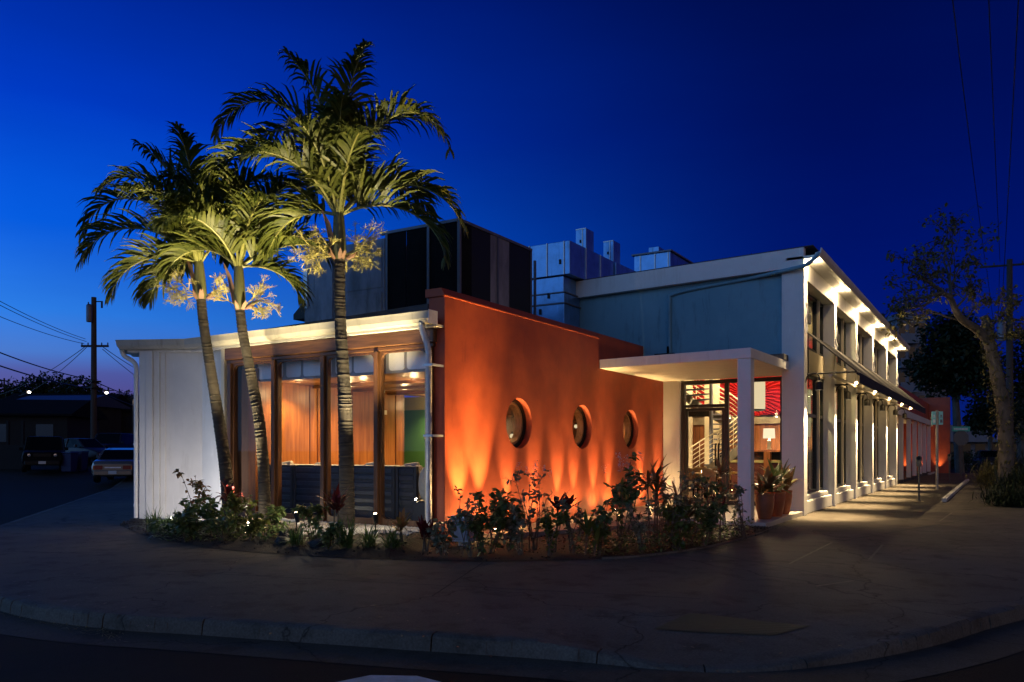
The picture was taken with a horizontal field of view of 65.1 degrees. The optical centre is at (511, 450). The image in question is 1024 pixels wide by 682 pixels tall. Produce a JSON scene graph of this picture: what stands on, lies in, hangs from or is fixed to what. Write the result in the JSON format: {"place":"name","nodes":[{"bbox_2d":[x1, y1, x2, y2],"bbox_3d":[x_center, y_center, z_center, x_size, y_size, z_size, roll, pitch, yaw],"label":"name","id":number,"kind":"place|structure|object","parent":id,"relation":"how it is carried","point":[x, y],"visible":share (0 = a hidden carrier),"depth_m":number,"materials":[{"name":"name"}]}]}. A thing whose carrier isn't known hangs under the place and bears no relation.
{"place":"outdoors","nodes":[
{"label":"outdoors","id":0,"kind":"place"},
{"bbox_2d":[0,421,24,468],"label":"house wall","id":1,"kind":"structure","parent":0,"point":[10,456],"depth_m":43.00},
{"bbox_2d":[0,473,1023,663],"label":"sidewalk","id":2,"kind":"structure","parent":0,"point":[938,581],"depth_m":9.24,"materials":[{"name":"concrete"}]},
{"bbox_2d":[115,288,666,540],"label":"corner restaurant wing","id":3,"kind":"structure","parent":2,"relation":"on","point":[490,377],"depth_m":15.83,"materials":[{"name":"orange paint"}]},
{"bbox_2d":[242,368,258,510],"bbox_3d":[-5.152,-0.150,15.769,0.463,2.900,0.039,0,0,31],"label":"curtain","id":4,"kind":"object","parent":3,"relation":"hanging from","point":[244,438],"visible":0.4,"depth_m":15.84,"materials":[{"name":"white fabric"}]},
{"bbox_2d":[233,361,270,515],"bbox_3d":[-4.977,-0.210,15.463,1.128,2.974,0.070,0,0,31],"label":"window frame","id":5,"kind":"structure","parent":3,"relation":"in","point":[235,366],"depth_m":15.72,"materials":[{"name":"brown wood"}]},
{"bbox_2d":[269,461,298,512],"bbox_3d":[-4.338,0.728,15.829,0.680,1.045,0.620,0,0,31],"label":"banquette","id":6,"kind":"object","parent":3,"relation":"on","point":[287,484],"visible":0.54,"depth_m":15.49,"materials":[{"name":"blue fabric"}]},
{"bbox_2d":[277,357,319,520],"bbox_3d":[-3.912,-0.210,14.812,1.170,2.974,0.070,0,0,31],"label":"window frame","id":7,"kind":"structure","parent":3,"relation":"in","point":[279,362],"depth_m":15.08,"materials":[{"name":"brown wood"}]},
{"bbox_2d":[293,462,338,515],"bbox_3d":[-3.502,0.728,15.318,1.240,1.045,0.620,0,0,31],"label":"banquette","id":8,"kind":"object","parent":3,"relation":"on","point":[306,485],"visible":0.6,"depth_m":15.19,"materials":[{"name":"blue fabric"}]},
{"bbox_2d":[326,352,373,523],"bbox_3d":[-2.832,-0.210,14.152,1.160,2.974,0.070,0,0,31],"label":"window frame","id":9,"kind":"structure","parent":3,"relation":"in","point":[329,517],"depth_m":14.42,"materials":[{"name":"brown wood"}]},
{"bbox_2d":[354,462,399,518],"bbox_3d":[-2.428,0.728,14.660,1.240,1.045,0.620,0,0,31],"label":"banquette","id":10,"kind":"object","parent":3,"relation":"on","point":[364,489],"visible":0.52,"depth_m":14.39,"materials":[{"name":"blue fabric"}]},
{"bbox_2d":[380,348,425,526],"bbox_3d":[-1.814,-0.210,13.529,1.028,2.974,0.070,0,0,31],"label":"window frame","id":11,"kind":"structure","parent":3,"relation":"in","point":[383,519],"depth_m":13.76,"materials":[{"name":"brown wood"}]},
{"bbox_2d":[396,462,423,519],"bbox_3d":[-1.685,0.728,14.206,0.460,1.045,0.620,0,0,31],"label":"banquette","id":12,"kind":"object","parent":3,"relation":"on","point":[407,487],"visible":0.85,"depth_m":13.96,"materials":[{"name":"blue fabric"}]},
{"bbox_2d":[293,218,535,322],"bbox_3d":[-2.259,-3.485,18.414,4.730,2.270,3.080,0,0,31],"label":"rooftop screen","id":13,"kind":"object","parent":3,"relation":"on","point":[489,266],"visible":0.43,"depth_m":16.92,"materials":[{"name":"metal"}]},
{"bbox_2d":[532,276,580,327],"bbox_3d":[0.860,-3.450,21.453,1.740,2.100,0.960,0,0,31],"label":"duct riser","id":14,"kind":"object","parent":3,"relation":"on","point":[557,299],"visible":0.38,"depth_m":20.89,"materials":[{"name":"metal"}]},
{"bbox_2d":[529,240,612,280],"bbox_3d":[1.354,-4.950,22.176,1.970,0.860,2.750,0,0,31],"label":"duct plenum","id":15,"kind":"object","parent":14,"relation":"on","point":[571,260],"visible":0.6,"depth_m":20.94,"materials":[{"name":"metal"}]},
{"bbox_2d":[576,228,593,251],"bbox_3d":[2.056,-5.510,22.700,0.320,1.420,0.525,0,0,31],"label":"exhaust stack","id":16,"kind":"object","parent":15,"relation":"on","point":[585,237],"visible":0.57,"depth_m":22.52,"materials":[{"name":"metal"}]},
{"bbox_2d":[120,516,775,560],"bbox_3d":[-1.431,1.388,13.516,12.782,0.225,5.474,0,0,0],"label":"planting bed","id":17,"kind":"object","parent":2,"relation":"on","point":[412,550],"visible":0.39,"depth_m":12.00,"materials":[{"name":"soil"}]},
{"bbox_2d":[74,121,297,519],"bbox_3d":[-6.066,-2.248,14.859,3.312,7.092,3.748,0,0,-43],"label":"palm tree","id":18,"kind":"object","parent":17,"relation":"on","point":[157,225],"visible":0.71,"depth_m":14.67,"materials":[{"name":"green plant"}]},
{"bbox_2d":[168,510,206,541],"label":"leafy shrub","id":19,"kind":"object","parent":17,"relation":"on","point":[187,523],"visible":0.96,"depth_m":12.88,"materials":[{"name":"green plant"}]},
{"bbox_2d":[173,469,210,522],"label":"leafy shrub","id":20,"kind":"object","parent":17,"relation":"on","point":[198,484],"visible":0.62,"depth_m":14.08,"materials":[{"name":"green plant"}]},
{"bbox_2d":[187,494,224,535],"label":"leafy shrub","id":21,"kind":"object","parent":17,"relation":"on","point":[207,511],"visible":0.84,"depth_m":13.17,"materials":[{"name":"green plant"}]},
{"bbox_2d":[149,517,290,541],"bbox_3d":[-4.998,1.335,13.533,3.667,0.421,1.537,0,0,16],"label":"ground cover","id":22,"kind":"object","parent":17,"relation":"on","point":[164,523],"visible":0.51,"depth_m":13.08,"materials":[{"name":"green plant"}]},
{"bbox_2d":[204,507,237,540],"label":"leafy shrub","id":23,"kind":"object","parent":17,"relation":"on","point":[218,524],"visible":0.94,"depth_m":12.72,"materials":[{"name":"green plant"}]},
{"bbox_2d":[220,490,257,532],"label":"leafy shrub","id":24,"kind":"object","parent":17,"relation":"on","point":[234,505],"visible":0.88,"depth_m":13.44,"materials":[{"name":"green plant"}]},
{"bbox_2d":[147,162,333,523],"bbox_3d":[-4.855,-1.773,14.347,3.455,6.214,3.340,0,0,31],"label":"palm tree","id":25,"kind":"object","parent":17,"relation":"on","point":[230,230],"visible":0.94,"depth_m":14.14,"materials":[{"name":"green plant"}]},
{"bbox_2d":[226,511,278,540],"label":"leafy shrub","id":26,"kind":"object","parent":17,"relation":"on","point":[255,522],"visible":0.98,"depth_m":12.55,"materials":[{"name":"green plant"}]},
{"bbox_2d":[264,504,286,536],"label":"leafy shrub","id":27,"kind":"object","parent":17,"relation":"on","point":[281,513],"visible":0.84,"depth_m":12.93,"materials":[{"name":"green plant"}]},
{"bbox_2d":[198,516,418,535],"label":"gravel","id":28,"kind":"structure","parent":17,"relation":"on","point":[368,526],"depth_m":13.23,"materials":[{"name":"grey gravel"}]},
{"bbox_2d":[289,503,328,540],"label":"leafy shrub","id":29,"kind":"object","parent":17,"relation":"on","point":[308,512],"visible":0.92,"depth_m":12.02,"materials":[{"name":"green plant"}]},
{"bbox_2d":[192,38,468,527],"bbox_3d":[-2.854,-2.598,13.597,3.999,7.789,3.779,0,0,31],"label":"palm tree","id":30,"kind":"object","parent":17,"relation":"on","point":[336,134],"visible":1,"depth_m":13.30,"materials":[{"name":"green plant"}]},
{"bbox_2d":[317,519,346,549],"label":"leafy shrub","id":31,"kind":"object","parent":17,"relation":"on","point":[328,534],"visible":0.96,"depth_m":11.62,"materials":[{"name":"green plant"}]},
{"bbox_2d":[318,484,354,542],"bbox_3d":[-2.672,0.942,12.040,0.775,0.931,0.625,0,0,31],"label":"broadleaf cordyline","id":32,"kind":"object","parent":17,"relation":"on","point":[337,500],"visible":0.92,"depth_m":11.97,"materials":[{"name":"red plant"}]},
{"bbox_2d":[315,516,369,548],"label":"fern","id":33,"kind":"object","parent":17,"relation":"on","point":[348,541],"visible":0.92,"depth_m":11.66,"materials":[{"name":"green plant"}]},
{"bbox_2d":[412,515,440,551],"bbox_3d":[-1.195,1.215,11.673,0.509,0.544,0.590,0,0,9],"label":"broadleaf cordyline","id":34,"kind":"object","parent":17,"relation":"on","point":[422,525],"visible":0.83,"depth_m":11.61,"materials":[{"name":"red plant"}]},
{"bbox_2d":[425,516,457,554],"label":"leafy shrub","id":35,"kind":"object","parent":17,"relation":"on","point":[441,537],"visible":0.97,"depth_m":11.20,"materials":[{"name":"green plant"}]},
{"bbox_2d":[453,486,479,556],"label":"leafy shrub","id":36,"kind":"object","parent":17,"relation":"on","point":[461,524],"visible":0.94,"depth_m":11.09,"materials":[{"name":"green plant"}]},
{"bbox_2d":[454,501,502,556],"bbox_3d":[-0.454,1.108,11.263,0.692,0.803,0.619,0,0,-1],"label":"leafy shrub","id":37,"kind":"object","parent":17,"relation":"on","point":[476,525],"visible":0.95,"depth_m":11.19,"materials":[{"name":"green plant"}]},
{"bbox_2d":[472,490,514,552],"bbox_3d":[-0.247,1.046,11.543,0.693,0.924,0.533,0,0,31],"label":"leafy shrub","id":38,"kind":"object","parent":17,"relation":"on","point":[504,506],"visible":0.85,"depth_m":11.47,"materials":[{"name":"green plant"}]},
{"bbox_2d":[492,487,525,550],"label":"leafy shrub","id":39,"kind":"object","parent":17,"relation":"on","point":[510,545],"visible":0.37,"depth_m":11.87,"materials":[{"name":"green plant"}]},
{"bbox_2d":[500,501,531,554],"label":"leafy shrub","id":40,"kind":"object","parent":17,"relation":"on","point":[510,528],"visible":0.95,"depth_m":11.37,"materials":[{"name":"green plant"}]},
{"bbox_2d":[502,460,551,549],"bbox_3d":[0.228,0.826,12.013,0.782,1.362,0.411,0,0,1],"label":"flowering shrub","id":41,"kind":"object","parent":17,"relation":"on","point":[523,494],"visible":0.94,"depth_m":12.00,"materials":[{"name":"green plant"}]},
{"bbox_2d":[535,508,569,555],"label":"leafy shrub","id":42,"kind":"object","parent":17,"relation":"on","point":[547,521],"visible":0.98,"depth_m":11.27,"materials":[{"name":"green plant"}]},
{"bbox_2d":[555,496,583,552],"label":"leafy shrub","id":43,"kind":"object","parent":17,"relation":"on","point":[578,514],"visible":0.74,"depth_m":11.54,"materials":[{"name":"green plant"}]},
{"bbox_2d":[482,515,664,538],"bbox_3d":[1.221,1.475,15.079,1.849,0.150,4.498,0,0,31],"label":"concrete ledge","id":44,"kind":"object","parent":17,"relation":"on","point":[562,530],"visible":0.13,"depth_m":14.74,"materials":[{"name":"grey concrete"}]},
{"bbox_2d":[569,509,617,555],"bbox_3d":[1.167,1.145,11.323,0.711,0.690,0.696,0,0,31],"label":"broadleaf cordyline","id":45,"kind":"object","parent":17,"relation":"on","point":[587,526],"visible":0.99,"depth_m":11.28,"materials":[{"name":"green plant"}]},
{"bbox_2d":[591,498,620,554],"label":"leafy shrub","id":46,"kind":"object","parent":17,"relation":"on","point":[605,518],"visible":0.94,"depth_m":11.42,"materials":[{"name":"green plant"}]},
{"bbox_2d":[604,452,650,548],"bbox_3d":[1.658,0.762,12.042,0.732,1.494,0.918,0,0,-7],"label":"flowering shrub","id":47,"kind":"object","parent":17,"relation":"on","point":[626,490],"visible":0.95,"depth_m":11.95,"materials":[{"name":"green plant"}]},
{"bbox_2d":[621,496,653,553],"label":"leafy shrub","id":48,"kind":"object","parent":17,"relation":"on","point":[638,529],"visible":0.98,"depth_m":11.55,"materials":[{"name":"green plant"}]},
{"bbox_2d":[628,454,678,543],"bbox_3d":[2.167,0.761,12.580,0.978,1.451,0.952,0,0,31],"label":"broadleaf cordyline","id":49,"kind":"object","parent":17,"relation":"on","point":[655,480],"visible":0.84,"depth_m":12.59,"materials":[{"name":"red plant"}]},
{"bbox_2d":[646,474,678,540],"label":"flowering shrub","id":50,"kind":"object","parent":17,"relation":"on","point":[666,497],"visible":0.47,"depth_m":13.03,"materials":[{"name":"green plant"}]},
{"bbox_2d":[573,516,756,555],"bbox_3d":[2.961,1.371,13.180,5.617,0.408,1.691,0,0,-38],"label":"ground cover","id":51,"kind":"object","parent":17,"relation":"on","point":[646,539],"visible":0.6,"depth_m":12.01,"materials":[{"name":"green plant"}]},
{"bbox_2d":[656,500,707,549],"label":"leafy shrub","id":52,"kind":"object","parent":17,"relation":"on","point":[667,513],"visible":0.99,"depth_m":11.75,"materials":[{"name":"green plant"}]},
{"bbox_2d":[602,527,772,558],"bbox_3d":[3.287,1.485,13.040,0.510,0.030,5.733,0,0,41],"label":"bed edging","id":53,"kind":"object","parent":17,"relation":"on","point":[682,550],"visible":1,"depth_m":11.89,"materials":[{"name":"concrete"}]},
{"bbox_2d":[677,470,712,542],"bbox_3d":[2.921,0.903,12.879,0.619,1.213,0.387,0,0,6],"label":"leafy shrub","id":54,"kind":"object","parent":17,"relation":"on","point":[685,485],"visible":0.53,"depth_m":12.86,"materials":[{"name":"green plant"}]},
{"bbox_2d":[689,473,729,544],"bbox_3d":[3.085,0.942,12.851,0.748,1.138,0.584,0,0,7],"label":"leafy shrub","id":55,"kind":"object","parent":17,"relation":"on","point":[713,487],"visible":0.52,"depth_m":12.79,"materials":[{"name":"green plant"}]},
{"bbox_2d":[692,500,728,545],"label":"leafy shrub","id":56,"kind":"object","parent":17,"relation":"on","point":[708,522],"visible":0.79,"depth_m":12.32,"materials":[{"name":"green plant"}]},
{"bbox_2d":[725,484,746,538],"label":"leafy shrub","id":57,"kind":"object","parent":17,"relation":"on","point":[738,491],"visible":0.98,"depth_m":13.58,"materials":[{"name":"green plant"}]},
{"bbox_2d":[65,493,1018,598],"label":"pavement joints","id":58,"kind":"object","parent":2,"relation":"on","point":[578,592],"visible":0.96,"depth_m":9.79,"materials":[{"name":"black concrete"}]},
{"bbox_2d":[655,613,809,634],"bbox_3d":[1.894,1.516,6.901,1.197,0.045,0.637,0,0,26],"label":"worn patch marking","id":59,"kind":"object","parent":2,"relation":"on","point":[695,622],"visible":1,"depth_m":6.95,"materials":[{"name":"grey concrete"}]},
{"bbox_2d":[576,245,909,526],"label":"two storey building","id":60,"kind":"structure","parent":2,"relation":"on","point":[737,327],"depth_m":20.40,"materials":[{"name":"white paint"}]},
{"bbox_2d":[613,262,635,274],"bbox_3d":[4.425,-4.975,25.749,0.580,0.950,6.450,0,0,31],"label":"horizontal duct","id":61,"kind":"object","parent":60,"relation":"on","point":[619,268],"visible":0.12,"depth_m":23.10,"materials":[{"name":"metal"}]},
{"bbox_2d":[603,240,619,263],"bbox_3d":[2.957,-5.480,23.790,0.320,1.360,0.525,0,0,31],"label":"exhaust stack","id":62,"kind":"object","parent":61,"relation":"on","point":[611,250],"visible":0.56,"depth_m":23.60,"materials":[{"name":"metal"}]},
{"bbox_2d":[631,246,692,270],"bbox_3d":[5.313,-5.640,27.163,1.360,2.080,3.230,0,0,31],"label":"rooftop unit","id":63,"kind":"object","parent":60,"relation":"on","point":[656,257],"visible":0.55,"depth_m":25.89,"materials":[{"name":"metal"}]},
{"bbox_2d":[685,407,723,503],"bbox_3d":[5.018,0.140,20.950,1.040,2.500,0.178,0,0,31],"label":"glass door","id":64,"kind":"structure","parent":60,"relation":"in","point":[687,410],"depth_m":21.16,"materials":[{"name":"black metal"}]},
{"bbox_2d":[686,379,737,493],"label":"spiral staircase","id":65,"kind":"structure","parent":60,"relation":"in","point":[691,400],"depth_m":25.60,"materials":[{"name":"metal"}]},
{"bbox_2d":[754,382,764,410],"bbox_3d":[7.316,-2.480,24.362,0.730,2.640,0.730,0,0,31],"label":"drum pendant","id":66,"kind":"object","parent":60,"relation":"hanging from","point":[759,396],"visible":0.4,"depth_m":24.02,"materials":[{"name":"white fabric"}]},
{"bbox_2d":[714,450,811,492],"bbox_3d":[8.367,0.690,25.946,3.600,1.420,0.600,0,0,31],"label":"bar counter","id":67,"kind":"object","parent":60,"relation":"on","point":[762,456],"visible":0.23,"depth_m":25.99,"materials":[{"name":"brown wood"}]},
{"bbox_2d":[751,465,788,519],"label":"potted plant","id":68,"kind":"object","parent":60,"relation":"on","point":[764,502],"visible":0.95,"depth_m":16.22,"materials":[{"name":"ceramic"}]},
{"bbox_2d":[754,458,796,516],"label":"potted plant","id":69,"kind":"object","parent":60,"relation":"on","point":[779,502],"visible":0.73,"depth_m":16.87,"materials":[{"name":"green plant"}]},
{"bbox_2d":[771,458,810,513],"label":"potted plant","id":70,"kind":"object","parent":60,"relation":"on","point":[788,495],"visible":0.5,"depth_m":17.56,"materials":[{"name":"plant"}]},
{"bbox_2d":[807,375,816,492],"bbox_3d":[7.268,-0.420,19.953,0.100,2.990,2.642,0,0,31],"label":"window frame","id":71,"kind":"structure","parent":60,"relation":"in","point":[814,392],"depth_m":21.02,"materials":[{"name":"black metal"}]},
{"bbox_2d":[807,292,816,352],"bbox_3d":[7.268,-3.240,19.953,0.100,1.430,2.642,0,0,31],"label":"window frame","id":72,"kind":"structure","parent":60,"relation":"in","point":[814,301],"depth_m":21.02,"materials":[{"name":"black metal"}]},
{"bbox_2d":[820,379,822,489],"bbox_3d":[8.214,-0.420,21.499,0.100,2.990,0.802,0,0,31],"label":"window","id":73,"kind":"structure","parent":60,"relation":"in","point":[821,391],"depth_m":21.78,"materials":[{"name":"black glass"}]},
{"bbox_2d":[837,386,840,486],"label":"column","id":74,"kind":"structure","parent":60,"relation":"in","point":[839,388],"depth_m":24.20,"materials":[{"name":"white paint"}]},
{"bbox_2d":[807,332,925,413],"bbox_3d":[12.144,-2.102,26.231,1.112,1.303,18.572,0,0,31],"label":"street awning","id":75,"kind":"object","parent":60,"relation":"attached to","point":[869,378],"visible":0.98,"depth_m":22.00,"materials":[{"name":"grey metal"}]},
{"bbox_2d":[897,384,949,483],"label":"colonnade building","id":76,"kind":"structure","parent":2,"relation":"on","point":[916,433],"depth_m":49.22,"materials":[{"name":"orange paint"}]},
{"bbox_2d":[931,410,942,488],"bbox_3d":[16.373,-0.020,30.900,0.441,3.041,0.100,0,0,-1],"label":"sign post","id":77,"kind":"object","parent":2,"relation":"on","point":[937,418],"visible":1,"depth_m":30.87,"materials":[{"name":"grey metal"}]},
{"bbox_2d":[881,202,1023,489],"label":"street tree","id":78,"kind":"object","parent":2,"relation":"on","point":[984,333],"visible":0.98,"depth_m":29.54,"materials":[{"name":"green plant"}]},
{"bbox_2d":[958,458,1017,488],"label":"bush","id":79,"kind":"object","parent":2,"relation":"on","point":[985,469],"visible":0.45,"depth_m":30.98,"materials":[{"name":"green plant"}]},
{"bbox_2d":[969,480,1023,506],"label":"bush","id":80,"kind":"object","parent":2,"relation":"on","point":[1006,497],"visible":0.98,"depth_m":21.32,"materials":[{"name":"green plant"}]},
{"bbox_2d":[975,464,1023,493],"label":"bush","id":81,"kind":"object","parent":2,"relation":"on","point":[1009,478],"visible":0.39,"depth_m":24.40,"materials":[{"name":"green plant"}]},
{"bbox_2d":[0,460,1023,681],"bbox_3d":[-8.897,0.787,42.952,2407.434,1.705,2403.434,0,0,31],"label":"street","id":82,"kind":"structure","parent":0,"point":[35,489],"depth_m":6.14,"materials":[{"name":"black asphalt"}]},
{"bbox_2d":[19,436,67,471],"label":"parked car","id":83,"kind":"object","parent":82,"relation":"on","point":[43,450],"visible":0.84,"depth_m":40.23,"materials":[{"name":"black paint"}]},
{"bbox_2d":[61,452,78,472],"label":"wheelie bin","id":84,"kind":"object","parent":82,"relation":"on","point":[69,462],"visible":1,"depth_m":40.21,"materials":[{"name":"blue plastic"}]},
{"bbox_2d":[64,438,107,462],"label":"parked car","id":85,"kind":"object","parent":82,"relation":"on","point":[94,447],"visible":0.16,"depth_m":46.19,"materials":[{"name":"silver metal"}]},
{"bbox_2d":[81,297,108,460],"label":"utility pole","id":86,"kind":"object","parent":82,"relation":"on","point":[91,312],"visible":0.97,"depth_m":49.86,"materials":[{"name":"wood"}]},
{"bbox_2d":[92,448,133,482],"bbox_3d":[-17.451,0.642,36.005,2.120,1.500,4.640,0,0,-16],"label":"parked car","id":87,"kind":"object","parent":82,"relation":"on","point":[109,463],"visible":0.68,"depth_m":34.02,"materials":[{"name":"brown paint"}]},
{"bbox_2d":[94,433,133,447],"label":"parked car","id":88,"kind":"object","parent":82,"relation":"on","point":[117,440],"visible":0.18,"depth_m":49.44,"materials":[{"name":"blue paint"}]},
{"bbox_2d":[339,675,439,681],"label":"crosswalk marking","id":89,"kind":"object","parent":82,"relation":"on","point":[383,678],"visible":1,"depth_m":5.72,"materials":[{"name":"paint"}]},
{"bbox_2d":[0,476,1023,672],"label":"kerb","id":90,"kind":"structure","parent":82,"relation":"on","point":[948,629],"depth_m":6.69,"materials":[{"name":"concrete"}]},
{"bbox_2d":[0,611,1023,681],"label":"gutter apron","id":91,"kind":"object","parent":82,"relation":"on","point":[992,644],"visible":1,"depth_m":6.31,"materials":[{"name":"concrete"}]},
{"bbox_2d":[887,316,928,397],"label":"apartment block","id":92,"kind":"structure","parent":82,"relation":"on","point":[909,336],"depth_m":91.94,"materials":[{"name":"grey"}]},
{"bbox_2d":[901,308,1005,472],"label":"tree","id":93,"kind":"object","parent":82,"relation":"on","point":[953,363],"visible":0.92,"depth_m":57.19,"materials":[{"name":"green plant"}]},
{"bbox_2d":[950,450,988,471],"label":"shrub","id":94,"kind":"object","parent":82,"relation":"on","point":[969,461],"visible":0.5,"depth_m":61.56,"materials":[{"name":"green plant"}]},
{"bbox_2d":[950,425,1016,463],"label":"corner shop","id":95,"kind":"structure","parent":82,"relation":"on","point":[978,442],"depth_m":88.00,"materials":[{"name":"grey"}]},
{"bbox_2d":[961,387,1017,449],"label":"tree","id":96,"kind":"object","parent":82,"relation":"on","point":[977,419],"visible":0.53,"depth_m":65.70,"materials":[{"name":"green plant"}]},
{"bbox_2d":[980,259,1023,430],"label":"utility pole","id":97,"kind":"object","parent":82,"relation":"on","point":[1009,343],"visible":0.42,"depth_m":44.87,"materials":[{"name":"wood"}]},
{"bbox_2d":[1001,0,1018,310],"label":"power line","id":98,"kind":"object","parent":97,"relation":"attached to","point":[1011,126],"visible":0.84,"depth_m":20.46,"materials":[{"name":"black"}]},
{"bbox_2d":[987,332,1023,463],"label":"tree","id":99,"kind":"object","parent":82,"relation":"on","point":[1018,371],"visible":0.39,"depth_m":57.76,"materials":[{"name":"green plant"}]},
{"bbox_2d":[0,0,1023,438],"label":"sky","id":100,"kind":"structure","parent":0,"point":[699,130],"materials":[{"name":"blue"}]},
{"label":"hillside","id":101,"kind":"structure","parent":0,"visible":0},
{"bbox_2d":[13,370,74,393],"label":"tree","id":102,"kind":"object","parent":101,"relation":"on","point":[35,384],"visible":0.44,"depth_m":109.08,"materials":[{"name":"green plant"}]},
{"bbox_2d":[0,399,107,444],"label":"house","id":103,"kind":"structure","parent":101,"relation":"on","point":[64,419],"depth_m":58.75,"materials":[{"name":"grey"}]},
{"bbox_2d":[19,395,129,432],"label":"house","id":104,"kind":"structure","parent":101,"relation":"on","point":[110,408],"depth_m":73.04,"materials":[{"name":"metal"}]},
{"bbox_2d":[4,393,130,404],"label":"roof","id":105,"kind":"structure","parent":104,"relation":"attached to","point":[121,397],"depth_m":91.54,"materials":[{"name":"grey"}]},
{"bbox_2d":[47,374,113,393],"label":"tree","id":106,"kind":"object","parent":101,"relation":"on","point":[79,390],"visible":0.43,"depth_m":103.93,"materials":[{"name":"green plant"}]},
{"bbox_2d":[121,401,133,432],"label":"house","id":107,"kind":"structure","parent":101,"relation":"on","point":[126,420],"depth_m":91.98,"materials":[{"name":"grey"}]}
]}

